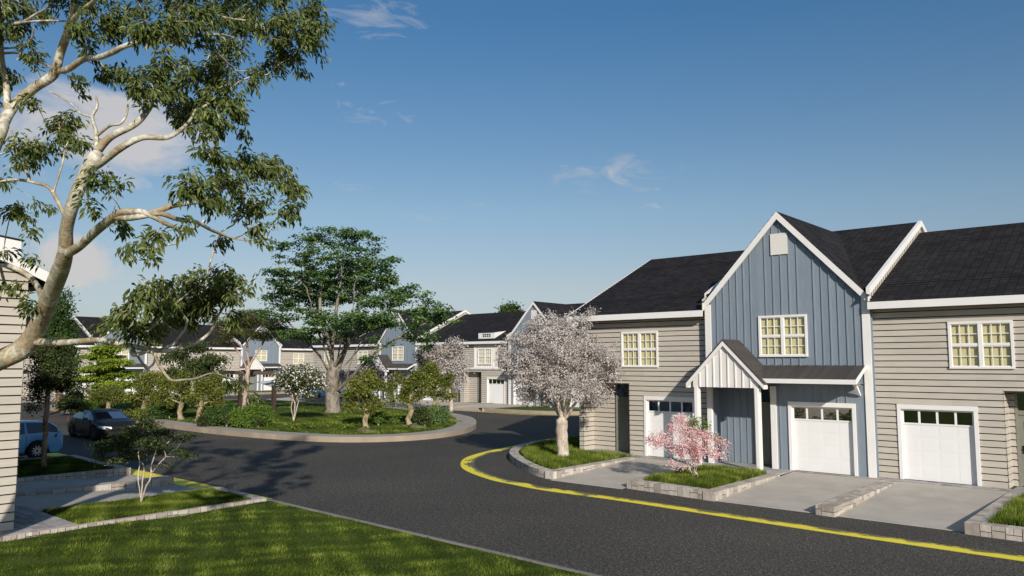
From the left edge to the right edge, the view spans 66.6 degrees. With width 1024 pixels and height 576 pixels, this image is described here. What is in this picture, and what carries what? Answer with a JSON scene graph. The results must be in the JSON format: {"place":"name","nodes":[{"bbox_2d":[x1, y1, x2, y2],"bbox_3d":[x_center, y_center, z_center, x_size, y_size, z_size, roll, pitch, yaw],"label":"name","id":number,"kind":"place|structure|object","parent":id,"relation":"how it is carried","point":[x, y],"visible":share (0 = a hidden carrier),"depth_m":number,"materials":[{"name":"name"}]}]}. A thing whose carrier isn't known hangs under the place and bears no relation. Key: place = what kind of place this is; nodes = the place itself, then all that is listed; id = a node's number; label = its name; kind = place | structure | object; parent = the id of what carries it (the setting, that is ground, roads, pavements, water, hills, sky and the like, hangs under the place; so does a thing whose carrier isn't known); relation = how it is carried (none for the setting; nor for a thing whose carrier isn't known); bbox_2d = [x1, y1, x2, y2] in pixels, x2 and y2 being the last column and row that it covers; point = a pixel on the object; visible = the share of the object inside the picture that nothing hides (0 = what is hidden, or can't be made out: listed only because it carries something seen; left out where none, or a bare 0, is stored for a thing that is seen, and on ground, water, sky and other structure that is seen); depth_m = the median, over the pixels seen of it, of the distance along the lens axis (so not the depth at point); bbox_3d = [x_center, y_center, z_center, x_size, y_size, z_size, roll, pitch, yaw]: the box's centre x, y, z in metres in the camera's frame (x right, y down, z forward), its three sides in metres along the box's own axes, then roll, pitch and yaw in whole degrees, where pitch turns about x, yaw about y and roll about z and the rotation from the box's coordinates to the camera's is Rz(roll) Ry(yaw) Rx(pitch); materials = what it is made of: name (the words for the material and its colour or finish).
{"place":"outdoors","nodes":[
{"label":"outdoors","id":0,"kind":"place"},
{"bbox_2d":[0,505,76,534],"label":"path","id":1,"kind":"structure","parent":0,"point":[26,520],"depth_m":17.27,"materials":[{"name":"concrete"}]},
{"bbox_2d":[16,475,141,491],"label":"driveway","id":2,"kind":"structure","parent":0,"point":[31,485],"depth_m":23.78,"materials":[{"name":"concrete"}]},
{"bbox_2d":[15,485,197,509],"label":"driveway","id":3,"kind":"structure","parent":0,"point":[39,502],"depth_m":21.07,"materials":[{"name":"concrete"}]},
{"bbox_2d":[177,325,241,390],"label":"grey house","id":4,"kind":"structure","parent":0,"point":[202,331],"depth_m":96.41,"materials":[{"name":"black wood"}]},
{"bbox_2d":[218,324,283,390],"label":"blue house","id":5,"kind":"structure","parent":0,"point":[268,358],"depth_m":99.13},
{"bbox_2d":[255,350,266,360],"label":"window","id":6,"kind":"structure","parent":5,"relation":"in","point":[262,356],"depth_m":99.45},
{"bbox_2d":[262,375,275,389],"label":"garage door","id":7,"kind":"structure","parent":5,"relation":"in","point":[265,377],"depth_m":99.81,"materials":[{"name":"white metal"}]},
{"bbox_2d":[111,399,456,434],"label":"island lawn","id":8,"kind":"structure","parent":0,"point":[285,410],"depth_m":47.09,"materials":[{"name":"plant"}]},
{"bbox_2d":[147,403,187,419],"bbox_3d":[-21.434,7.620,48.609,1.936,1.301,2.482,-5,-7,41],"label":"bush","id":9,"kind":"object","parent":8,"relation":"on","point":[163,411],"visible":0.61,"depth_m":48.09,"materials":[{"name":"green plant"}]},
{"bbox_2d":[153,367,196,420],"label":"gnarled tree","id":10,"kind":"object","parent":8,"relation":"on","point":[168,400],"visible":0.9,"depth_m":46.89,"materials":[{"name":"green plant"}]},
{"bbox_2d":[157,338,233,412],"bbox_3d":[-21.384,5.925,52.933,5.631,5.160,3.366,0,-5,1],"label":"shade tree","id":11,"kind":"object","parent":8,"relation":"on","point":[209,362],"visible":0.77,"depth_m":52.45,"materials":[{"name":"green plant"}]},
{"bbox_2d":[193,412,211,426],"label":"bush","id":12,"kind":"object","parent":8,"relation":"on","point":[201,420],"visible":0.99,"depth_m":42.77,"materials":[{"name":"green plant"}]},
{"bbox_2d":[182,371,227,421],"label":"gnarled tree","id":13,"kind":"object","parent":8,"relation":"on","point":[211,389],"visible":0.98,"depth_m":45.58,"materials":[{"name":"green plant"}]},
{"bbox_2d":[204,401,237,426],"bbox_3d":[-16.271,7.068,43.359,2.124,1.592,1.525,0,-5,-4],"label":"bush","id":14,"kind":"object","parent":8,"relation":"on","point":[212,414],"visible":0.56,"depth_m":43.01,"materials":[{"name":"green plant"}]},
{"bbox_2d":[216,412,230,426],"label":"sapling","id":15,"kind":"object","parent":8,"relation":"on","point":[225,419],"visible":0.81,"depth_m":42.44,"materials":[{"name":"green plant"}]},
{"bbox_2d":[204,308,289,408],"bbox_3d":[-19.178,5.042,56.225,6.108,7.483,5.424,-5,-7,41],"label":"pine tree","id":16,"kind":"object","parent":8,"relation":"on","point":[253,321],"visible":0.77,"depth_m":56.15,"materials":[{"name":"green plant"}]},
{"bbox_2d":[228,402,279,428],"bbox_3d":[-14.163,6.976,42.311,2.366,1.586,2.267,-5,-7,41],"label":"bush","id":17,"kind":"object","parent":8,"relation":"on","point":[245,416],"visible":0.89,"depth_m":42.01,"materials":[{"name":"green plant"}]},
{"bbox_2d":[219,371,296,409],"bbox_3d":[-19.495,7.620,58.297,10.908,2.810,1.010,-5,-7,41],"label":"pergola","id":18,"kind":"object","parent":8,"relation":"on","point":[273,397],"visible":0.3,"depth_m":57.16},
{"bbox_2d":[269,359,332,420],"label":"white shrub tree","id":19,"kind":"object","parent":8,"relation":"on","point":[289,380],"visible":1,"depth_m":45.00,"materials":[{"name":"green plant"}]},
{"bbox_2d":[251,225,464,412],"bbox_3d":[-11.299,2.075,52.647,12.910,12.711,11.060,-5,-7,41],"label":"island tree","id":20,"kind":"object","parent":8,"relation":"on","point":[352,281],"visible":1,"depth_m":52.03,"materials":[{"name":"green plant"}]},
{"bbox_2d":[338,366,388,427],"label":"gnarled tree","id":21,"kind":"object","parent":8,"relation":"on","point":[365,388],"visible":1,"depth_m":41.10,"materials":[{"name":"green plant"}]},
{"bbox_2d":[339,359,393,401],"bbox_3d":[-10.984,6.984,56.795,4.664,3.761,2.275,0,-5,-4],"label":"lilac shrub","id":22,"kind":"object","parent":8,"relation":"on","point":[344,378],"visible":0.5,"depth_m":56.69,"materials":[{"name":"green plant"}]},
{"bbox_2d":[369,410,388,424],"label":"sapling","id":23,"kind":"object","parent":8,"relation":"on","point":[377,417],"visible":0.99,"depth_m":42.46,"materials":[{"name":"green plant"}]},
{"bbox_2d":[382,366,432,424],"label":"gnarled tree","id":24,"kind":"object","parent":8,"relation":"on","point":[415,380],"visible":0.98,"depth_m":42.89,"materials":[{"name":"green plant"}]},
{"bbox_2d":[412,404,432,424],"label":"bush","id":25,"kind":"object","parent":8,"relation":"on","point":[420,410],"visible":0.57,"depth_m":43.24,"materials":[{"name":"green plant"}]},
{"bbox_2d":[418,414,433,425],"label":"sapling","id":26,"kind":"object","parent":8,"relation":"on","point":[425,418],"visible":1,"depth_m":41.74,"materials":[{"name":"green plant"}]},
{"bbox_2d":[425,404,452,424],"bbox_3d":[-4.394,7.240,44.133,1.960,1.389,1.886,-5,-7,41],"label":"bush","id":27,"kind":"object","parent":8,"relation":"on","point":[441,414],"visible":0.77,"depth_m":43.83,"materials":[{"name":"green plant"}]},
{"bbox_2d":[421,359,458,405],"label":"gnarled tree","id":28,"kind":"object","parent":8,"relation":"on","point":[434,394],"visible":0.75,"depth_m":47.73,"materials":[{"name":"green plant"}]},
{"bbox_2d":[412,334,474,411],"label":"blossom tree","id":29,"kind":"object","parent":8,"relation":"on","point":[450,362],"visible":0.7,"depth_m":54.96,"materials":[{"name":"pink plant"}]},
{"bbox_2d":[0,500,591,575],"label":"lawn","id":30,"kind":"structure","parent":0,"point":[141,558],"depth_m":15.17,"materials":[{"name":"plant"}]},
{"bbox_2d":[0,0,337,406],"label":"plane tree","id":31,"kind":"object","parent":30,"relation":"on","point":[166,311],"visible":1,"depth_m":12.25,"materials":[{"name":"green plant"}]},
{"bbox_2d":[269,397,324,400],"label":"driveway","id":32,"kind":"structure","parent":0,"point":[290,399],"depth_m":79.53,"materials":[{"name":"concrete"}]},
{"bbox_2d":[300,386,344,398],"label":"parked car","id":33,"kind":"object","parent":32,"relation":"on","point":[321,395],"visible":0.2,"depth_m":77.17,"materials":[{"name":"blue metal"}]},
{"bbox_2d":[312,323,379,389],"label":"grey house","id":34,"kind":"structure","parent":0,"point":[319,348],"depth_m":84.05,"materials":[{"name":"black wood"}]},
{"bbox_2d":[342,327,443,394],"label":"grey house","id":35,"kind":"structure","parent":0,"point":[365,349],"depth_m":80.45,"materials":[{"name":"black wood"}]},
{"bbox_2d":[340,398,479,407],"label":"driveway","id":36,"kind":"structure","parent":0,"point":[425,403],"depth_m":69.18,"materials":[{"name":"concrete"}]},
{"bbox_2d":[415,312,507,401],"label":"grey house","id":37,"kind":"structure","parent":0,"point":[470,324],"depth_m":74.17,"materials":[{"name":"black wood"}]},
{"bbox_2d":[448,404,521,410],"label":"driveway","id":38,"kind":"structure","parent":0,"point":[472,408],"depth_m":64.25,"materials":[{"name":"concrete"}]},
{"bbox_2d":[459,311,525,403],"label":"grey house","id":39,"kind":"structure","parent":0,"point":[482,343],"depth_m":68.75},
{"bbox_2d":[478,348,491,364],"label":"window","id":40,"kind":"structure","parent":39,"relation":"in","point":[484,362],"depth_m":68.35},
{"bbox_2d":[487,377,504,403],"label":"garage door","id":41,"kind":"structure","parent":39,"relation":"in","point":[495,385],"depth_m":67.42,"materials":[{"name":"white metal"}]},
{"bbox_2d":[430,395,578,407],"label":"ground pad","id":42,"kind":"object","parent":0,"point":[496,403],"depth_m":67.64,"materials":[{"name":"concrete"}]},
{"bbox_2d":[368,310,481,397],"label":"blue house","id":43,"kind":"structure","parent":42,"relation":"on","point":[398,356],"depth_m":75.84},
{"bbox_2d":[392,346,403,360],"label":"window","id":44,"kind":"structure","parent":43,"relation":"in","point":[397,351],"depth_m":75.80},
{"bbox_2d":[494,300,523,312],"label":"tree","id":45,"kind":"object","parent":42,"relation":"on","point":[510,307],"visible":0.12,"depth_m":87.37,"materials":[{"name":"green plant"}]},
{"bbox_2d":[0,0,1023,337],"label":"sky","id":46,"kind":"structure","parent":0,"point":[525,152],"materials":[{"name":"blue"}]},
{"bbox_2d":[20,393,1023,575],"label":"road","id":47,"kind":"structure","parent":0,"point":[431,487],"depth_m":19.62,"materials":[{"name":"asphalt"}]},
{"bbox_2d":[18,420,62,457],"bbox_3d":[-19.640,5.763,29.291,2.240,1.463,4.624,-5,-7,41],"label":"parked car","id":48,"kind":"object","parent":47,"relation":"on","point":[30,439],"visible":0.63,"depth_m":29.73,"materials":[{"name":"blue metal"}]},
{"bbox_2d":[33,285,89,411],"bbox_3d":[-32.372,4.214,55.787,4.720,9.242,3.623,-5,-7,41],"label":"column tree","id":49,"kind":"object","parent":47,"relation":"on","point":[60,324],"visible":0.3,"depth_m":55.06,"materials":[{"name":"green plant"}]},
{"bbox_2d":[54,390,86,413],"bbox_3d":[-31.146,8.029,55.209,2.702,2.103,1.878,1,-6,-12],"label":"bush","id":50,"kind":"object","parent":47,"relation":"on","point":[64,398],"visible":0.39,"depth_m":54.83,"materials":[{"name":"green plant"}]},
{"bbox_2d":[17,455,130,481],"bbox_3d":[-16.476,6.165,26.039,5.484,0.302,5.342,-5,-7,41],"label":"stone planter","id":51,"kind":"object","parent":47,"relation":"on","point":[116,470],"visible":0.48,"depth_m":25.26,"materials":[{"name":"stone"}]},
{"label":"grass bed","id":52,"kind":"structure","parent":51,"relation":"in","visible":0},
{"bbox_2d":[21,334,99,467],"bbox_3d":[-15.428,3.791,26.226,2.680,4.544,2.341,-2,-6,16],"label":"elm tree","id":53,"kind":"object","parent":52,"relation":"on","point":[52,367],"visible":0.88,"depth_m":26.16,"materials":[{"name":"green plant"}]},
{"bbox_2d":[16,455,113,477],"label":"grass","id":54,"kind":"structure","parent":52,"relation":"on","point":[55,465],"depth_m":26.27,"materials":[{"name":"plant"}]},
{"bbox_2d":[75,395,112,412],"bbox_3d":[-29.678,8.367,55.222,2.520,1.680,1.903,0,-5,4],"label":"bush","id":55,"kind":"object","parent":47,"relation":"on","point":[99,405],"visible":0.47,"depth_m":54.91,"materials":[{"name":"green plant"}]},
{"bbox_2d":[15,476,173,496],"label":"stone wall","id":56,"kind":"structure","parent":47,"relation":"on","point":[153,482],"depth_m":22.56,"materials":[{"name":"stone"}]},
{"bbox_2d":[67,408,135,440],"bbox_3d":[-20.776,6.836,39.471,4.874,1.433,2.240,-5,-7,42],"label":"parked car","id":57,"kind":"object","parent":47,"relation":"on","point":[96,424],"visible":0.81,"depth_m":38.49,"materials":[{"name":"metal"}]},
{"bbox_2d":[0,487,265,541],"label":"stone planter","id":58,"kind":"object","parent":47,"relation":"on","point":[181,512],"visible":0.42,"depth_m":18.05,"materials":[{"name":"stone"}]},
{"label":"grass bed","id":59,"kind":"structure","parent":58,"relation":"in","visible":0},
{"bbox_2d":[84,414,203,501],"bbox_3d":[-9.269,4.316,19.688,2.892,2.234,1.861,-2,-6,22],"label":"maple tree","id":60,"kind":"object","parent":59,"relation":"on","point":[127,439],"visible":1,"depth_m":19.55,"materials":[{"name":"green plant"}]},
{"bbox_2d":[41,487,250,523],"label":"grass","id":61,"kind":"structure","parent":59,"relation":"on","point":[78,513],"depth_m":19.11,"materials":[{"name":"plant"}]},
{"bbox_2d":[120,407,148,422],"bbox_3d":[-22.515,7.564,46.093,1.962,1.052,1.463,-1,-6,6],"label":"bush","id":62,"kind":"object","parent":47,"relation":"on","point":[137,412],"visible":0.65,"depth_m":45.93,"materials":[{"name":"green plant"}]},
{"bbox_2d":[47,453,271,498],"bbox_3d":[-27.592,7.569,39.664,55.504,0.001,0.730,-5,-7,41],"label":"road marking","id":63,"kind":"object","parent":47,"relation":"on","point":[187,483],"visible":0.27,"depth_m":24.71,"materials":[{"name":"paint"}]},
{"bbox_2d":[50,399,475,441],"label":"kerb","id":64,"kind":"structure","parent":47,"relation":"on","point":[467,424],"depth_m":39.23,"materials":[{"name":"concrete"}]},
{"bbox_2d":[72,338,140,407],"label":"lime tree","id":65,"kind":"object","parent":64,"relation":"on","point":[108,359],"visible":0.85,"depth_m":54.76,"materials":[{"name":"green plant"}]},
{"bbox_2d":[87,383,127,407],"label":"gnarled tree","id":66,"kind":"object","parent":64,"relation":"on","point":[113,394],"visible":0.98,"depth_m":52.55,"materials":[{"name":"green plant"}]},
{"bbox_2d":[123,370,164,409],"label":"gnarled tree","id":67,"kind":"object","parent":64,"relation":"on","point":[144,384],"visible":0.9,"depth_m":49.60,"materials":[{"name":"green plant"}]},
{"bbox_2d":[266,499,600,575],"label":"kerb","id":68,"kind":"structure","parent":47,"relation":"on","point":[478,548],"depth_m":15.91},
{"bbox_2d":[478,405,579,414],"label":"kerb","id":69,"kind":"structure","parent":47,"relation":"on","point":[491,409],"depth_m":57.82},
{"bbox_2d":[495,406,578,410],"bbox_3d":[2.907,9.265,59.530,8.500,0.001,5.100,-5,-7,41],"label":"grass bed","id":70,"kind":"object","parent":69,"relation":"on","point":[539,408],"visible":0.5,"depth_m":60.58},
{"bbox_2d":[509,435,638,478],"bbox_3d":[3.752,7.058,35.341,5.521,0.302,20.981,-2,-6,17],"label":"stone planter","id":71,"kind":"object","parent":47,"relation":"on","point":[516,458],"visible":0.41,"depth_m":26.80,"materials":[{"name":"stone"}]},
{"label":"grass bed","id":72,"kind":"structure","parent":71,"relation":"in","visible":0},
{"bbox_2d":[492,305,626,456],"bbox_3d":[1.765,3.486,29.050,4.639,5.705,3.847,4,-7,-38],"label":"blossom tree","id":73,"kind":"object","parent":72,"relation":"on","point":[551,358],"visible":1,"depth_m":28.81,"materials":[{"name":"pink plant"}]},
{"bbox_2d":[521,434,631,468],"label":"grass","id":74,"kind":"structure","parent":72,"relation":"on","point":[543,453],"depth_m":29.00,"materials":[{"name":"plant"}]},
{"bbox_2d":[627,466,790,500],"bbox_3d":[6.130,5.983,24.145,3.048,0.302,5.291,-5,-7,41],"label":"stone planter","id":75,"kind":"object","parent":47,"relation":"on","point":[711,494],"visible":0.62,"depth_m":22.37,"materials":[{"name":"stone"}]},
{"label":"grass bed","id":76,"kind":"structure","parent":75,"relation":"in","visible":0},
{"bbox_2d":[644,412,731,476],"bbox_3d":[5.337,4.792,23.636,2.708,2.072,1.426,-1,-6,5],"label":"flowering tree","id":77,"kind":"object","parent":76,"relation":"on","point":[694,449],"visible":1,"depth_m":23.60,"materials":[{"name":"pink plant"}]},
{"bbox_2d":[644,462,766,488],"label":"grass","id":78,"kind":"structure","parent":76,"relation":"on","point":[711,476],"depth_m":23.57,"materials":[{"name":"plant"}]},
{"bbox_2d":[461,445,1023,560],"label":"road marking","id":79,"kind":"object","parent":47,"relation":"on","point":[467,463],"visible":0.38,"depth_m":18.96,"materials":[{"name":"paint"}]},
{"bbox_2d":[815,480,898,516],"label":"stone wall","id":80,"kind":"structure","parent":47,"relation":"on","point":[836,506],"depth_m":20.22,"materials":[{"name":"stone"}]},
{"bbox_2d":[964,492,1023,541],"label":"stone planter","id":81,"kind":"object","parent":47,"relation":"on","point":[977,524],"visible":0.73,"depth_m":16.99,"materials":[{"name":"stone"}]},
{"label":"grass bed","id":82,"kind":"structure","parent":81,"relation":"in","visible":0},
{"bbox_2d":[985,492,1023,526],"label":"grass","id":83,"kind":"structure","parent":82,"relation":"on","point":[1011,513],"depth_m":17.63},
{"bbox_2d":[501,301,584,406],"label":"blue house","id":84,"kind":"structure","parent":0,"point":[530,313],"depth_m":65.55,"materials":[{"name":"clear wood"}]},
{"bbox_2d":[513,378,532,404],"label":"garage door","id":85,"kind":"structure","parent":84,"relation":"in","point":[514,393],"depth_m":65.46,"materials":[{"name":"white wood"}]},
{"bbox_2d":[552,458,704,488],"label":"driveway","id":86,"kind":"structure","parent":0,"point":[617,475],"depth_m":25.99,"materials":[{"name":"concrete"}]},
{"bbox_2d":[639,456,707,463],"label":"path","id":87,"kind":"structure","parent":0,"point":[675,459],"depth_m":28.60,"materials":[{"name":"concrete"}]},
{"bbox_2d":[703,461,796,474],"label":"path","id":88,"kind":"structure","parent":0,"point":[769,469],"depth_m":26.43,"materials":[{"name":"concrete"}]},
{"bbox_2d":[574,436,1023,488],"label":"ground pad","id":89,"kind":"object","parent":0,"point":[1013,487],"depth_m":26.29,"materials":[{"name":"concrete"}]},
{"bbox_2d":[566,250,770,460],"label":"grey house","id":90,"kind":"structure","parent":89,"relation":"on","point":[650,317],"depth_m":30.16,"materials":[{"name":"wood"}]},
{"bbox_2d":[615,383,629,450],"bbox_3d":[4.537,5.133,30.973,0.940,2.700,0.105,-5,-7,41],"label":"entry door","id":91,"kind":"structure","parent":90,"relation":"in","point":[622,389],"depth_m":31.09,"materials":[{"name":"black glass"}]},
{"bbox_2d":[621,331,658,366],"bbox_3d":[4.902,2.359,29.966,1.640,1.370,0.120,-5,-7,41],"label":"window","id":92,"kind":"structure","parent":90,"relation":"in","point":[640,348],"depth_m":29.95,"materials":[{"name":"glass"}]},
{"bbox_2d":[644,396,694,459],"bbox_3d":[5.855,5.157,28.892,2.150,2.245,0.123,-5,-7,41],"label":"garage door","id":93,"kind":"structure","parent":90,"relation":"in","point":[658,410],"depth_m":29.14,"materials":[{"name":"white wood"}]},
{"bbox_2d":[686,211,926,477],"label":"blue house","id":94,"kind":"structure","parent":89,"relation":"on","point":[788,316],"depth_m":25.86,"materials":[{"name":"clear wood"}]},
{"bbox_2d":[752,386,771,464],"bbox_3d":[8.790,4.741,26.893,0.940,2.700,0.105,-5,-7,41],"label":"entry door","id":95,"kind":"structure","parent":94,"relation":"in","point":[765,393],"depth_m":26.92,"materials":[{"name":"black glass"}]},
{"bbox_2d":[758,314,807,356],"bbox_3d":[9.051,1.602,26.053,1.650,1.390,0.120,-5,-7,41],"label":"window","id":96,"kind":"structure","parent":94,"relation":"in","point":[779,335],"depth_m":26.04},
{"bbox_2d":[788,401,858,475],"bbox_3d":[9.951,4.792,24.987,2.140,2.225,0.123,-5,-7,41],"label":"garage door","id":97,"kind":"structure","parent":94,"relation":"in","point":[823,436],"depth_m":25.01,"materials":[{"name":"white wood"}]},
{"bbox_2d":[718,470,884,513],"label":"driveway","id":98,"kind":"structure","parent":0,"point":[799,491],"depth_m":22.21,"materials":[{"name":"concrete"}]},
{"bbox_2d":[793,471,882,479],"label":"path","id":99,"kind":"structure","parent":0,"point":[839,475],"depth_m":24.34,"materials":[{"name":"concrete"}]},
{"bbox_2d":[838,481,1007,531],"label":"driveway","id":100,"kind":"structure","parent":0,"point":[950,508],"depth_m":19.97,"materials":[{"name":"concrete"}]},
{"bbox_2d":[867,222,1023,488],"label":"grey house","id":101,"kind":"structure","parent":0,"point":[946,307],"depth_m":23.18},
{"bbox_2d":[897,404,981,485],"bbox_3d":[12.586,4.593,23.020,2.150,2.245,0.123,-5,-7,41],"label":"garage door","id":102,"kind":"structure","parent":101,"relation":"in","point":[939,443],"depth_m":23.04,"materials":[{"name":"white wood"}]},
{"bbox_2d":[947,320,1015,368],"bbox_3d":[13.506,1.639,22.461,1.640,1.370,0.120,-5,-7,41],"label":"window","id":103,"kind":"structure","parent":101,"relation":"in","point":[972,344],"depth_m":22.44,"materials":[{"name":"glass"}]},
{"bbox_2d":[1014,391,1023,486],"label":"entry door","id":104,"kind":"structure","parent":101,"relation":"in","point":[1018,396],"depth_m":22.27,"materials":[{"name":"black wood"}]},
{"bbox_2d":[883,478,1012,491],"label":"path","id":105,"kind":"structure","parent":0,"point":[954,485],"depth_m":22.51,"materials":[{"name":"concrete"}]},
{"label":"ground pad","id":106,"kind":"structure","parent":0,"visible":0},
{"bbox_2d":[22,357,33,396],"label":"grey house","id":107,"kind":"structure","parent":106,"relation":"on","point":[27,361],"depth_m":79.87,"materials":[{"name":"black wood"}]},
{"bbox_2d":[25,318,95,395],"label":"grey house","id":108,"kind":"structure","parent":106,"relation":"on","point":[84,348],"depth_m":83.80,"materials":[{"name":"black wood"}]},
{"bbox_2d":[71,316,147,393],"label":"blue house","id":109,"kind":"structure","parent":106,"relation":"on","point":[138,367],"depth_m":87.24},
{"bbox_2d":[140,323,194,392],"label":"grey house","id":110,"kind":"structure","parent":106,"relation":"on","point":[170,340],"depth_m":91.29,"materials":[{"name":"black wood"}]},
{"bbox_2d":[268,327,312,380],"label":"grey house","id":111,"kind":"structure","parent":106,"relation":"on","point":[292,353],"depth_m":103.77,"materials":[{"name":"black wood"}]},
{"bbox_2d":[293,354,303,363],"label":"window","id":112,"kind":"structure","parent":111,"relation":"in","point":[296,357],"depth_m":103.66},
{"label":"ground pad","id":113,"kind":"structure","parent":0,"visible":0},
{"bbox_2d":[0,235,48,530],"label":"grey house","id":114,"kind":"structure","parent":113,"relation":"on","point":[11,378],"depth_m":16.58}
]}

